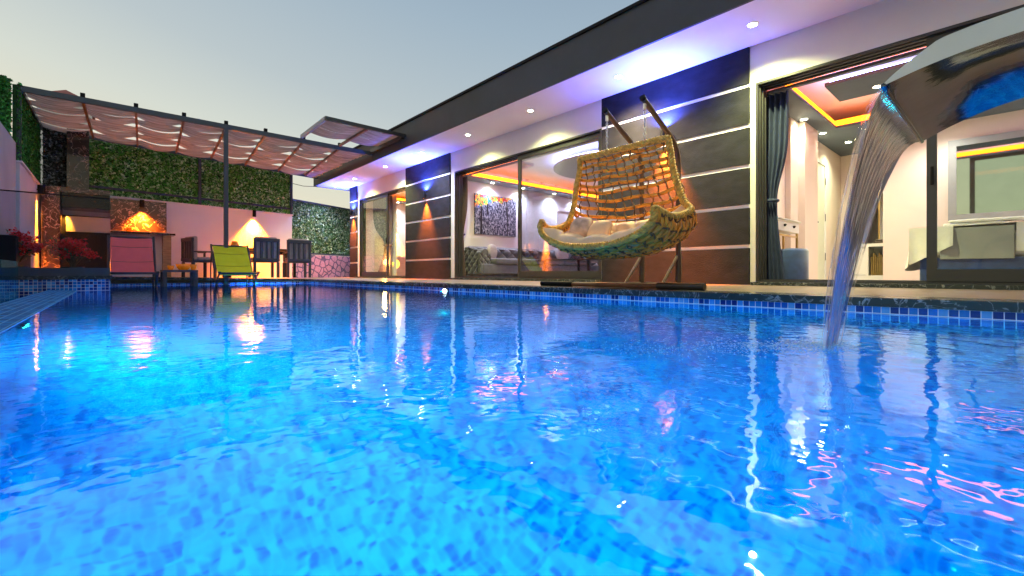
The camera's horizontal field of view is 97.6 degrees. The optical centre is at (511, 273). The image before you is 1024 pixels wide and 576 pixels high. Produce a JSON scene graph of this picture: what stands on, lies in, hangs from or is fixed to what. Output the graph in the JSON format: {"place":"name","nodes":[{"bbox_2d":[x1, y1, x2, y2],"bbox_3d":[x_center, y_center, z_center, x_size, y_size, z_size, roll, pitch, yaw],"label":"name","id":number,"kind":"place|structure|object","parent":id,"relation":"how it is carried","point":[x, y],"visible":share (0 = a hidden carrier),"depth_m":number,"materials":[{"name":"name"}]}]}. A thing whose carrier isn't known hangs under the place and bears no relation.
{"place":"outdoors","nodes":[
{"label":"outdoors","id":0,"kind":"place"},
{"bbox_2d":[37,90,95,184],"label":"neighbour house","id":1,"kind":"structure","parent":0,"point":[65,92],"depth_m":26.92,"materials":[{"name":"paint"}]},
{"bbox_2d":[231,241,238,245],"bbox_3d":[-6.572,-0.673,10.627,0.180,0.160,0.180,0,0,-42],"label":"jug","id":2,"kind":"object","parent":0,"point":[236,243],"visible":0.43,"depth_m":10.57,"materials":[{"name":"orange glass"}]},
{"bbox_2d":[112,276,382,278],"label":"terrace","id":3,"kind":"structure","parent":0,"point":[291,278],"depth_m":11.50,"materials":[{"name":"stone"}]},
{"bbox_2d":[41,128,175,276],"bbox_3d":[-8.350,-1.357,9.389,2.040,2.990,0.730,0,0,-42],"label":"barbecue","id":4,"kind":"object","parent":3,"relation":"on","point":[56,223],"visible":0.75,"depth_m":9.00,"materials":[{"name":"brown stone"}]},
{"bbox_2d":[41,127,66,186],"bbox_3d":[-9.018,-2.242,8.846,0.136,1.233,0.407,0,0,42],"label":"hedge panel","id":5,"kind":"object","parent":4,"relation":"attached to","point":[54,158],"visible":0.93,"depth_m":8.83,"materials":[{"name":"green plant"}]},
{"bbox_2d":[140,200,144,207],"bbox_3d":[-8.149,-1.522,9.870,0.084,0.170,0.142,0,0,-42],"label":"wall lamp","id":6,"kind":"object","parent":4,"relation":"attached to","point":[142,203],"visible":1,"depth_m":9.82,"materials":[{"name":"black metal"}]},
{"bbox_2d":[63,196,292,283],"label":"wall","id":7,"kind":"structure","parent":3,"relation":"on","point":[203,224],"depth_m":11.20,"materials":[{"name":"paint"}]},
{"bbox_2d":[90,139,292,213],"bbox_3d":[-7.629,-2.265,11.101,0.168,1.251,4.378,0,0,38],"label":"hedge panel","id":8,"kind":"object","parent":7,"relation":"on","point":[126,171],"visible":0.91,"depth_m":10.73,"materials":[{"name":"green plant"}]},
{"bbox_2d":[16,84,372,284],"bbox_3d":[-6.670,-1.218,10.089,5.705,3.430,3.760,0,0,-42],"label":"pergola","id":9,"kind":"object","parent":3,"relation":"on","point":[268,143],"visible":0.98,"depth_m":9.04,"materials":[{"name":"white fabric"}]},
{"bbox_2d":[181,236,216,277],"bbox_3d":[-7.096,-0.355,10.156,0.540,0.925,0.510,0,0,33],"label":"dining chair","id":10,"kind":"object","parent":3,"relation":"on","point":[189,251],"visible":0.81,"depth_m":9.98,"materials":[{"name":"grey wood"}]},
{"bbox_2d":[222,248,295,277],"bbox_3d":[-6.239,-0.242,11.080,1.600,0.700,0.830,0,0,-42],"label":"dining table","id":11,"kind":"object","parent":3,"relation":"on","point":[294,264],"visible":0.12,"depth_m":11.26,"materials":[{"name":"brown wood"}]},
{"bbox_2d":[248,236,279,277],"bbox_3d":[-5.688,-0.355,10.271,0.554,0.925,0.525,0,0,-42],"label":"dining chair","id":12,"kind":"object","parent":3,"relation":"on","point":[266,249],"visible":0.88,"depth_m":10.12,"materials":[{"name":"grey wood"}]},
{"bbox_2d":[282,238,310,277],"bbox_3d":[-5.205,-0.355,10.839,0.540,0.925,0.510,0,0,-38],"label":"dining chair","id":13,"kind":"object","parent":3,"relation":"on","point":[298,250],"visible":1,"depth_m":10.67,"materials":[{"name":"grey wood"}]},
{"bbox_2d":[313,0,1023,289],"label":"villa","id":14,"kind":"object","parent":3,"relation":"on","point":[706,78],"visible":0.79,"depth_m":6.21,"materials":[{"name":"paint"}]},
{"bbox_2d":[300,116,405,153],"bbox_3d":[-3.369,-2.873,9.440,1.655,0.110,1.566,0,0,-42],"label":"canopy frame","id":15,"kind":"object","parent":14,"relation":"attached to","point":[356,131],"visible":1,"depth_m":9.19,"materials":[{"name":"metal"}]},
{"bbox_2d":[359,186,405,276],"bbox_3d":[-3.603,-1.060,12.570,0.176,2.324,2.868,0,0,-42],"label":"sliding door","id":16,"kind":"structure","parent":14,"relation":"in","point":[362,202],"depth_m":13.25,"materials":[{"name":"metal"}]},
{"bbox_2d":[373,196,392,275],"bbox_3d":[-3.800,-1.052,13.153,0.147,2.320,1.240,0,0,-42],"label":"curtain","id":17,"kind":"object","parent":14,"relation":"hanging from","point":[379,213],"visible":0.69,"depth_m":13.07,"materials":[{"name":"grey fabric"}]},
{"bbox_2d":[374,195,396,275],"bbox_3d":[-3.755,-1.052,13.253,0.040,2.320,1.450,0,0,-42],"label":"curtain","id":18,"kind":"object","parent":14,"relation":"hanging from","point":[378,247],"visible":0.42,"depth_m":12.90,"materials":[{"name":"white fabric"}]},
{"bbox_2d":[396,257,404,275],"bbox_3d":[-3.713,-0.207,14.382,0.570,0.630,0.525,0,0,-42],"label":"chest of drawers","id":19,"kind":"object","parent":14,"relation":"on","point":[400,270],"visible":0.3,"depth_m":14.23,"materials":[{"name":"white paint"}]},
{"bbox_2d":[422,191,426,198],"bbox_3d":[-2.070,-1.853,10.593,0.115,0.170,0.083,0,0,-18],"label":"wall lamp","id":20,"kind":"object","parent":14,"relation":"attached to","point":[424,195],"visible":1,"depth_m":10.55,"materials":[{"name":"black metal"}]},
{"bbox_2d":[463,176,467,275],"bbox_3d":[-1.084,-1.012,10.003,0.131,2.240,0.304,0,0,-42],"label":"curtain","id":21,"kind":"object","parent":14,"relation":"hanging from","point":[465,192],"visible":0.49,"depth_m":9.95,"materials":[{"name":"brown fabric"}]},
{"bbox_2d":[474,193,515,236],"bbox_3d":[-0.392,-1.393,10.902,1.300,0.950,0.035,0,0,-42],"label":"canvas painting","id":22,"kind":"object","parent":14,"relation":"attached to","point":[494,215],"visible":1,"depth_m":10.85},
{"bbox_2d":[454,129,600,279],"bbox_3d":[0.122,-1.060,8.415,0.176,2.324,3.948,0,0,-42],"label":"sliding door","id":23,"kind":"structure","parent":14,"relation":"in","point":[458,175],"depth_m":8.32,"materials":[{"name":"metal"}]},
{"bbox_2d":[464,246,597,273],"bbox_3d":[1.497,-0.297,10.716,4.665,0.630,2.760,0,0,-42],"label":"sofa","id":24,"kind":"object","parent":14,"relation":"on","point":[479,260],"visible":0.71,"depth_m":10.52,"materials":[{"name":"grey fabric"}]},
{"bbox_2d":[487,244,496,257],"bbox_3d":[-0.465,-0.482,10.330,0.120,0.361,0.367,0,0,34],"label":"sofa cushion","id":25,"kind":"object","parent":24,"relation":"on","point":[492,250],"visible":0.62,"depth_m":10.27,"materials":[{"name":"white fabric"}]},
{"bbox_2d":[555,248,568,258],"bbox_3d":[1.315,-0.502,11.791,0.488,0.455,0.167,0,0,-42],"label":"sofa cushion","id":26,"kind":"object","parent":24,"relation":"on","point":[559,254],"visible":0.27,"depth_m":11.66,"materials":[{"name":"white fabric"}]},
{"bbox_2d":[555,209,575,248],"bbox_3d":[1.558,-0.828,12.644,0.920,1.890,0.049,0,0,-42],"label":"door","id":27,"kind":"structure","parent":14,"relation":"in","point":[561,215],"depth_m":12.45,"materials":[{"name":"white paint"}]},
{"bbox_2d":[538,258,597,270],"bbox_3d":[1.539,-0.087,9.706,1.350,0.410,1.400,0,0,-42],"label":"coffee table","id":28,"kind":"object","parent":14,"relation":"on","point":[579,260],"visible":0.67,"depth_m":9.36,"materials":[{"name":"brown wood"}]},
{"bbox_2d":[747,22,757,27],"bbox_3d":[2.576,-2.659,4.797,0.111,0.012,0.111,0,0,-42],"label":"downlight","id":29,"kind":"object","parent":14,"relation":"attached to","point":[752,24],"visible":1,"depth_m":4.79,"materials":[{"name":"white paint"}]},
{"bbox_2d":[767,90,788,278],"bbox_3d":[3.144,-1.012,5.332,0.131,2.240,0.263,0,0,-42],"label":"curtain","id":30,"kind":"object","parent":14,"relation":"hanging from","point":[777,123],"visible":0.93,"depth_m":5.34,"materials":[{"name":"grey fabric"}]},
{"bbox_2d":[778,216,800,248],"bbox_3d":[3.432,-0.280,5.723,0.870,0.795,0.229,0,0,-42],"label":"vanity table","id":31,"kind":"object","parent":14,"relation":"on","point":[787,226],"visible":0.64,"depth_m":5.73,"materials":[{"name":"white paint"}]},
{"bbox_2d":[781,248,808,278],"bbox_3d":[3.430,-0.095,5.492,0.350,0.425,0.350,0,0,-42],"label":"pouffe","id":32,"kind":"object","parent":14,"relation":"on","point":[795,261],"visible":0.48,"depth_m":5.34,"materials":[{"name":"blue fabric"}]},
{"bbox_2d":[818,158,825,279],"bbox_3d":[4.922,-0.863,7.184,0.920,1.960,0.068,0,0,-42],"label":"door","id":33,"kind":"structure","parent":14,"relation":"in","point":[821,164],"depth_m":7.35,"materials":[{"name":"white paint"}]},
{"bbox_2d":[878,188,882,238],"bbox_3d":[6.405,-1.012,7.675,0.025,0.900,0.200,0,0,-42],"label":"wall mirror","id":34,"kind":"object","parent":14,"relation":"attached to","point":[880,219],"depth_m":7.73,"materials":[{"name":"gold metal"}]},
{"bbox_2d":[756,4,1023,284],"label":"sliding door","id":35,"kind":"structure","parent":14,"relation":"in","point":[934,275],"depth_m":4.35,"materials":[{"name":"metal"}]},
{"bbox_2d":[905,222,1023,279],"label":"bed","id":36,"kind":"object","parent":14,"relation":"on","point":[993,247],"visible":0.8,"depth_m":4.49,"materials":[{"name":"grey fabric"}]},
{"bbox_2d":[948,129,1023,220],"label":"framed mirror","id":37,"kind":"object","parent":14,"relation":"attached to","point":[985,176],"visible":1,"depth_m":6.09,"materials":[{"name":"white mirror"}]},
{"bbox_2d":[0,0,638,256],"label":"sky","id":38,"kind":"structure","parent":0,"point":[282,67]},
{"bbox_2d":[292,255,349,277],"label":"stone wall","id":39,"kind":"structure","parent":0,"point":[329,266],"depth_m":14.36,"materials":[{"name":"stone"}]},
{"bbox_2d":[292,199,349,255],"bbox_3d":[-5.946,-1.370,14.569,0.149,1.654,2.961,0,0,24],"label":"hedge panel","id":40,"kind":"object","parent":39,"relation":"on","point":[324,229],"visible":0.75,"depth_m":14.32,"materials":[{"name":"green plant"}]},
{"bbox_2d":[0,283,1023,575],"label":"pool water","id":41,"kind":"structure","parent":0,"point":[298,429],"depth_m":0.62,"materials":[{"name":"blue liquid"}]},
{"bbox_2d":[572,336,865,358],"bbox_3d":[0.633,0.220,1.367,1.060,0.013,0.461,0,0,-6],"label":"splash","id":42,"kind":"object","parent":41,"relation":"on","point":[800,342],"visible":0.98,"depth_m":1.37,"materials":[{"name":"white liquid"}]},
{"bbox_2d":[0,279,1023,320],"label":"pool wall","id":43,"kind":"structure","parent":0,"point":[12,289],"depth_m":3.94,"materials":[{"name":"tile"}]},
{"bbox_2d":[0,275,1023,312],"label":"pool coping","id":44,"kind":"object","parent":43,"relation":"on","point":[996,305],"visible":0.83,"depth_m":3.17,"materials":[{"name":"stone"}]},
{"bbox_2d":[0,234,30,267],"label":"planter","id":45,"kind":"object","parent":44,"relation":"on","point":[9,251],"visible":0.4,"depth_m":5.47,"materials":[{"name":"black"}]},
{"bbox_2d":[6,227,43,267],"bbox_3d":[-6.279,-0.273,5.700,0.490,0.614,0.338,0,0,-42],"label":"flowering plant","id":46,"kind":"object","parent":45,"relation":"in","point":[28,246],"visible":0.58,"depth_m":5.72,"materials":[{"name":"red plant"}]},
{"bbox_2d":[0,189,109,275],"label":"glass railing","id":47,"kind":"object","parent":44,"relation":"on","point":[12,271],"visible":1,"depth_m":5.62,"materials":[{"name":"grey paint"}]},
{"bbox_2d":[46,236,101,267],"bbox_3d":[-5.949,-0.231,6.072,0.463,0.531,0.395,0,0,-15],"label":"flowering plant","id":48,"kind":"object","parent":44,"relation":"on","point":[68,249],"visible":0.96,"depth_m":6.02,"materials":[{"name":"red plant"}]},
{"bbox_2d":[880,7,1023,143],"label":"fountain spout","id":49,"kind":"object","parent":44,"relation":"on","point":[943,83],"visible":1,"depth_m":1.12,"materials":[{"name":"metal"}]},
{"bbox_2d":[820,90,918,347],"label":"falling water","id":50,"kind":"structure","parent":49,"relation":"attached to","point":[889,138],"depth_m":1.35,"materials":[{"name":"clear liquid"}]},
{"bbox_2d":[330,278,1023,299],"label":"deck","id":51,"kind":"structure","parent":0,"point":[970,293],"depth_m":3.58,"materials":[{"name":"stone"}]},
{"bbox_2d":[540,95,706,289],"bbox_3d":[1.255,-0.764,4.510,0.950,1.807,1.800,0,0,-42],"label":"chair stand","id":52,"kind":"object","parent":51,"relation":"on","point":[677,284],"visible":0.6,"depth_m":4.55,"materials":[{"name":"brown metal"}]},
{"bbox_2d":[605,115,607,148],"bbox_3d":[0.959,-1.404,4.526,0.032,0.377,0.025,0,0,-42],"label":"chain","id":53,"kind":"object","parent":52,"relation":"hanging from","point":[606,118],"visible":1,"depth_m":4.52,"materials":[{"name":"metal"}]},
{"bbox_2d":[537,135,697,258],"bbox_3d":[0.967,-0.688,4.192,0.900,1.123,1.449,0,0,-42],"label":"hanging chair","id":54,"kind":"object","parent":53,"relation":"hanging from","point":[660,229],"visible":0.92,"depth_m":4.17,"materials":[{"name":"beige wicker"}]},
{"bbox_2d":[569,217,592,236],"bbox_3d":[0.708,-0.463,4.602,0.240,0.241,0.182,0,0,31],"label":"pillow","id":55,"kind":"object","parent":54,"relation":"on","point":[580,225],"visible":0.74,"depth_m":4.54,"materials":[{"name":"fabric"}]},
{"bbox_2d":[587,220,612,235],"bbox_3d":[0.862,-0.417,4.432,0.163,0.221,0.260,0,0,-42],"label":"pillow","id":56,"kind":"object","parent":54,"relation":"on","point":[601,227],"visible":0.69,"depth_m":4.37,"materials":[{"name":"beige fabric"}]},
{"bbox_2d":[643,103,645,139],"bbox_3d":[1.246,-1.404,4.206,0.032,0.377,0.025,0,0,-42],"label":"chain","id":57,"kind":"object","parent":52,"relation":"hanging from","point":[644,106],"visible":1,"depth_m":4.20,"materials":[{"name":"metal"}]},
{"bbox_2d":[850,243,882,279],"bbox_3d":[6.001,-0.182,7.501,0.450,0.600,0.480,0,0,-42],"label":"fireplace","id":58,"kind":"object","parent":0,"point":[863,268],"visible":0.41,"depth_m":7.41,"materials":[{"name":"white paint"}]},
{"bbox_2d":[871,253,882,274],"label":"books","id":59,"kind":"object","parent":58,"relation":"in","point":[876,265],"visible":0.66,"depth_m":7.34,"materials":[{"name":"gold paper"}]},
{"bbox_2d":[873,239,882,242],"bbox_3d":[6.039,-0.518,7.361,0.180,0.068,0.140,0,0,-42],"label":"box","id":60,"kind":"object","parent":58,"relation":"on","point":[878,241],"visible":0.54,"depth_m":7.31,"materials":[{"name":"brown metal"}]},
{"bbox_2d":[943,216,1023,227],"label":"towel","id":61,"kind":"object","parent":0,"point":[971,222],"visible":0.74,"depth_m":4.50,"materials":[{"name":"white fabric"}]},
{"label":"pool floor","id":62,"kind":"structure","parent":0,"visible":0},
{"bbox_2d":[107,235,159,287],"bbox_3d":[-5.745,-0.051,6.784,0.584,1.081,0.992,0,0,-42],"label":"deck chair","id":63,"kind":"object","parent":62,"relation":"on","point":[130,255],"visible":0.84,"depth_m":6.88,"materials":[{"name":"pink fabric"}]},
{"bbox_2d":[160,270,197,286],"bbox_3d":[-5.736,0.223,7.717,0.480,0.550,0.550,0,0,-42],"label":"side table","id":64,"kind":"object","parent":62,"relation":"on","point":[193,278],"visible":0.57,"depth_m":7.65,"materials":[{"name":"grey paint"}]},
{"bbox_2d":[175,264,189,269],"bbox_3d":[-5.675,-0.105,7.739,0.230,0.105,0.230,0,0,-42],"label":"bowl","id":65,"kind":"object","parent":64,"relation":"on","point":[183,266],"visible":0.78,"depth_m":7.67,"materials":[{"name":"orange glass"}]},
{"bbox_2d":[190,264,196,269],"bbox_3d":[-5.458,-0.100,7.677,0.100,0.095,0.100,0,0,-42],"label":"bowl","id":66,"kind":"object","parent":64,"relation":"on","point":[193,266],"visible":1,"depth_m":7.65,"materials":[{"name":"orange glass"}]},
{"bbox_2d":[210,244,259,285],"bbox_3d":[-5.185,-0.031,8.360,0.644,1.042,0.992,0,0,-42],"label":"deck chair","id":67,"kind":"object","parent":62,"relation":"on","point":[232,260],"visible":0.96,"depth_m":8.45,"materials":[{"name":"green fabric"}]},
{"label":"ground","id":68,"kind":"structure","parent":0,"visible":0},
{"bbox_2d":[0,122,15,234],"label":"boundary wall","id":69,"kind":"structure","parent":68,"relation":"on","point":[7,180],"depth_m":6.05,"materials":[{"name":"white paint"}]},
{"bbox_2d":[0,75,13,138],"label":"grass panel","id":70,"kind":"structure","parent":69,"relation":"attached to","point":[6,93],"depth_m":6.59,"materials":[{"name":"green plant"}]},
{"bbox_2d":[16,160,40,267],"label":"side wall","id":71,"kind":"structure","parent":68,"relation":"on","point":[28,211],"depth_m":7.35,"materials":[{"name":"paint"}]},
{"bbox_2d":[12,82,41,183],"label":"grass panel","id":72,"kind":"structure","parent":71,"relation":"on","point":[31,155],"depth_m":7.37,"materials":[{"name":"green plant"}]},
{"bbox_2d":[37,185,43,194],"bbox_3d":[-8.620,-1.522,8.187,0.092,0.170,0.084,0,0,-42],"label":"wall lamp","id":73,"kind":"object","parent":71,"relation":"attached to","point":[40,188],"visible":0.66,"depth_m":8.16,"materials":[{"name":"black metal"}]},
{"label":"pool edge","id":74,"kind":"structure","parent":0,"visible":0},
{"bbox_2d":[0,290,76,332],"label":"pool ledge","id":75,"kind":"object","parent":74,"relation":"attached to","point":[15,311],"visible":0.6,"depth_m":2.99,"materials":[{"name":"tile"}]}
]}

